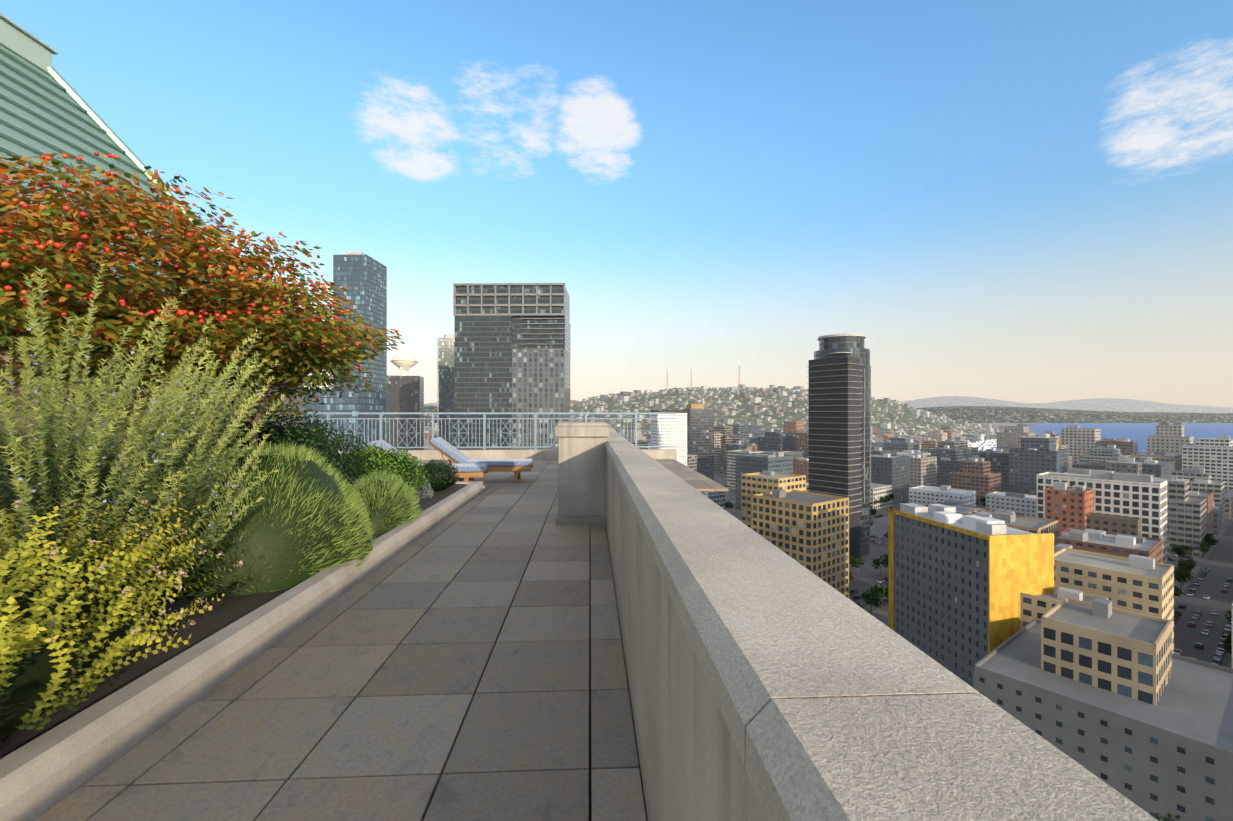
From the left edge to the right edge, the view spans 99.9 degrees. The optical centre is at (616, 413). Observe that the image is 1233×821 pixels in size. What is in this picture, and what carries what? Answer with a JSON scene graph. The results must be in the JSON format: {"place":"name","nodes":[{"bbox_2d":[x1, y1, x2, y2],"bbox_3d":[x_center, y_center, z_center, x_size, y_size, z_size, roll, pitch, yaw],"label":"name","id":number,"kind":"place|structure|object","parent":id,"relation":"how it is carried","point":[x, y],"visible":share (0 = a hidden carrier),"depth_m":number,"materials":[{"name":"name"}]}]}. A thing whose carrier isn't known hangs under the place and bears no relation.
{"place":"outdoors","nodes":[
{"label":"outdoors","id":0,"kind":"place"},
{"bbox_2d":[34,459,728,820],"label":"terrace paving","id":1,"kind":"structure","parent":0,"point":[466,663],"depth_m":2.62,"materials":[{"name":"grey"}]},
{"bbox_2d":[0,433,155,489],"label":"dark boxwood","id":2,"kind":"object","parent":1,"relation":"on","point":[71,446],"depth_m":4.45,"materials":[{"name":"green plant"}]},
{"bbox_2d":[0,13,303,487],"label":"roof","id":3,"kind":"structure","parent":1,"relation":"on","point":[45,107],"depth_m":6.44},
{"bbox_2d":[0,481,487,820],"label":"planter","id":4,"kind":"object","parent":1,"relation":"on","point":[63,753],"depth_m":2.65,"materials":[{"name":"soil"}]},
{"bbox_2d":[0,492,242,736],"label":"oregano","id":5,"kind":"object","parent":4,"relation":"on","point":[65,626],"visible":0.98,"depth_m":2.09,"materials":[{"name":"yellow plant"}]},
{"bbox_2d":[0,263,285,615],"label":"tall shrub","id":6,"kind":"object","parent":4,"relation":"on","point":[43,476],"visible":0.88,"depth_m":2.88,"materials":[{"name":"green plant"}]},
{"bbox_2d":[0,152,404,457],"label":"tree","id":7,"kind":"object","parent":4,"relation":"on","point":[313,342],"visible":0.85,"depth_m":4.22,"materials":[{"name":"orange plant"}]},
{"bbox_2d":[147,440,376,601],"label":"ornamental grass","id":8,"kind":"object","parent":4,"relation":"on","point":[305,518],"depth_m":4.08,"materials":[{"name":"green plant"}]},
{"bbox_2d":[155,402,373,488],"bbox_3d":[-4.264,0.727,6.376,2.391,1.752,2.297,0,0,-3],"label":"shrub","id":9,"kind":"object","parent":4,"relation":"on","point":[316,438],"visible":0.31,"depth_m":6.25,"materials":[{"name":"green plant"}]},
{"bbox_2d":[351,468,422,533],"bbox_3d":[-2.856,1.266,6.213,1.047,1.232,1.350,0,0,-3],"label":"lavender mound","id":10,"kind":"object","parent":4,"relation":"on","point":[391,501],"visible":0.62,"depth_m":5.98,"materials":[{"name":"green plant"}]},
{"bbox_2d":[344,442,430,494],"bbox_3d":[-3.480,0.909,7.600,1.448,0.969,1.389,0,0,-3],"label":"shrub","id":11,"kind":"object","parent":4,"relation":"on","point":[404,466],"visible":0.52,"depth_m":7.38,"materials":[{"name":"green plant"}]},
{"bbox_2d":[413,476,434,499],"bbox_3d":[-3.259,1.313,8.184,0.742,0.812,0.821,0,0,-3],"label":"small plant","id":12,"kind":"object","parent":4,"relation":"on","point":[423,494],"visible":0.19,"depth_m":8.09,"materials":[{"name":"green plant"}]},
{"bbox_2d":[418,458,459,490],"bbox_3d":[-3.150,1.072,9.057,0.831,0.586,0.826,0,0,-3],"label":"shrub","id":13,"kind":"object","parent":4,"relation":"on","point":[443,476],"visible":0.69,"depth_m":8.86,"materials":[{"name":"green plant"}]},
{"bbox_2d":[368,440,487,480],"bbox_3d":[-3.763,1.002,10.169,2.340,0.945,0.835,0,0,-8],"label":"chaise lounge","id":14,"kind":"object","parent":1,"relation":"on","point":[469,471],"visible":0.23,"depth_m":9.95,"materials":[{"name":"fabric"}]},
{"bbox_2d":[428,437,532,482],"bbox_3d":[-3.020,1.002,11.308,2.340,0.945,0.835,0,0,-6],"label":"chaise lounge","id":15,"kind":"object","parent":1,"relation":"on","point":[442,446],"visible":0.75,"depth_m":11.02,"materials":[{"name":"fabric"}]},
{"bbox_2d":[304,412,676,459],"bbox_3d":[-6.006,0.752,16.482,15.935,1.550,0.280,0,0,-3],"label":"end railing","id":16,"kind":"object","parent":1,"relation":"on","point":[540,454],"visible":0.44,"depth_m":16.51,"materials":[{"name":"grey metal"}]},
{"bbox_2d":[0,0,1232,407],"label":"sky","id":17,"kind":"structure","parent":0,"point":[1022,201],"materials":[{"name":"blue"}]},
{"bbox_2d":[570,389,996,438],"bbox_3d":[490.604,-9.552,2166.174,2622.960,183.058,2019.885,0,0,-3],"label":"queen anne hill","id":18,"kind":"structure","parent":0,"point":[907,420],"depth_m":1679.66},
{"bbox_2d":[570,384,998,435],"bbox_3d":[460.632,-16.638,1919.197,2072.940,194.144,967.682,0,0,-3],"label":"hill houses","id":19,"kind":"structure","parent":18,"relation":"on","point":[722,410],"depth_m":1738.94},
{"bbox_2d":[424,396,1232,425],"bbox_3d":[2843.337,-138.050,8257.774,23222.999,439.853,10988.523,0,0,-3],"label":"hills","id":20,"kind":"structure","parent":0,"point":[988,410],"depth_m":4791.20,"materials":[{"name":"grey"}]},
{"bbox_2d":[807,333,870,560],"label":"dark tower","id":21,"kind":"structure","parent":0,"point":[839,422],"depth_m":294.09,"materials":[{"name":"black glass"}]},
{"bbox_2d":[555,422,1157,820],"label":"parapet wall","id":22,"kind":"structure","parent":0,"point":[767,680],"depth_m":0.81,"materials":[{"name":"concrete"}]},
{"bbox_2d":[714,423,1232,668],"bbox_3d":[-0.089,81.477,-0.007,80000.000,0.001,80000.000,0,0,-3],"label":"ground sheet","id":23,"kind":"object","parent":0,"point":[1217,559],"depth_m":246.31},
{"bbox_2d":[297,251,453,449],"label":"skyscrapers","id":24,"kind":"structure","parent":23,"relation":"on","point":[362,275],"depth_m":363.13,"materials":[{"name":"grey glass"}]},
{"bbox_2d":[390,341,417,375],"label":"observation tower","id":25,"kind":"structure","parent":23,"relation":"on","point":[404,361],"depth_m":896.31,"materials":[{"name":"beige"}]},
{"bbox_2d":[453,283,570,449],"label":"glass tower","id":26,"kind":"structure","parent":23,"relation":"on","point":[512,347],"depth_m":331.83,"materials":[{"name":"grey glass"}]},
{"bbox_2d":[424,404,1232,820],"bbox_3d":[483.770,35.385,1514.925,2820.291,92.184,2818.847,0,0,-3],"label":"city blocks","id":27,"kind":"structure","parent":23,"relation":"on","point":[1088,668],"depth_m":175.40,"materials":[{"name":"grey concrete"}]},
{"bbox_2d":[888,508,1053,653],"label":"yellow building wall","id":28,"kind":"structure","parent":23,"relation":"on","point":[1019,563],"depth_m":146.03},
{"bbox_2d":[725,493,1231,820],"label":"street trees","id":29,"kind":"object","parent":23,"relation":"on","point":[1184,569],"visible":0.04,"depth_m":253.44,"materials":[{"name":"green plant"}]},
{"bbox_2d":[849,514,1232,665],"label":"street cars","id":30,"kind":"object","parent":23,"relation":"on","point":[1218,657],"visible":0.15,"depth_m":208.40,"materials":[{"name":"paint"}]},
{"bbox_2d":[970,423,1232,451],"bbox_3d":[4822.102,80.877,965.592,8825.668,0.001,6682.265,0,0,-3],"label":"lake water","id":31,"kind":"structure","parent":0,"point":[1139,432],"depth_m":2569.12,"materials":[{"name":"blue liquid"}]},
{"bbox_2d":[968,439,996,450],"bbox_3d":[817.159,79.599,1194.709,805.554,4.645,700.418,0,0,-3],"label":"building","id":32,"kind":"structure","parent":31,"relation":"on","point":[983,445],"depth_m":1288.68,"materials":[{"name":"grey"}]}
]}

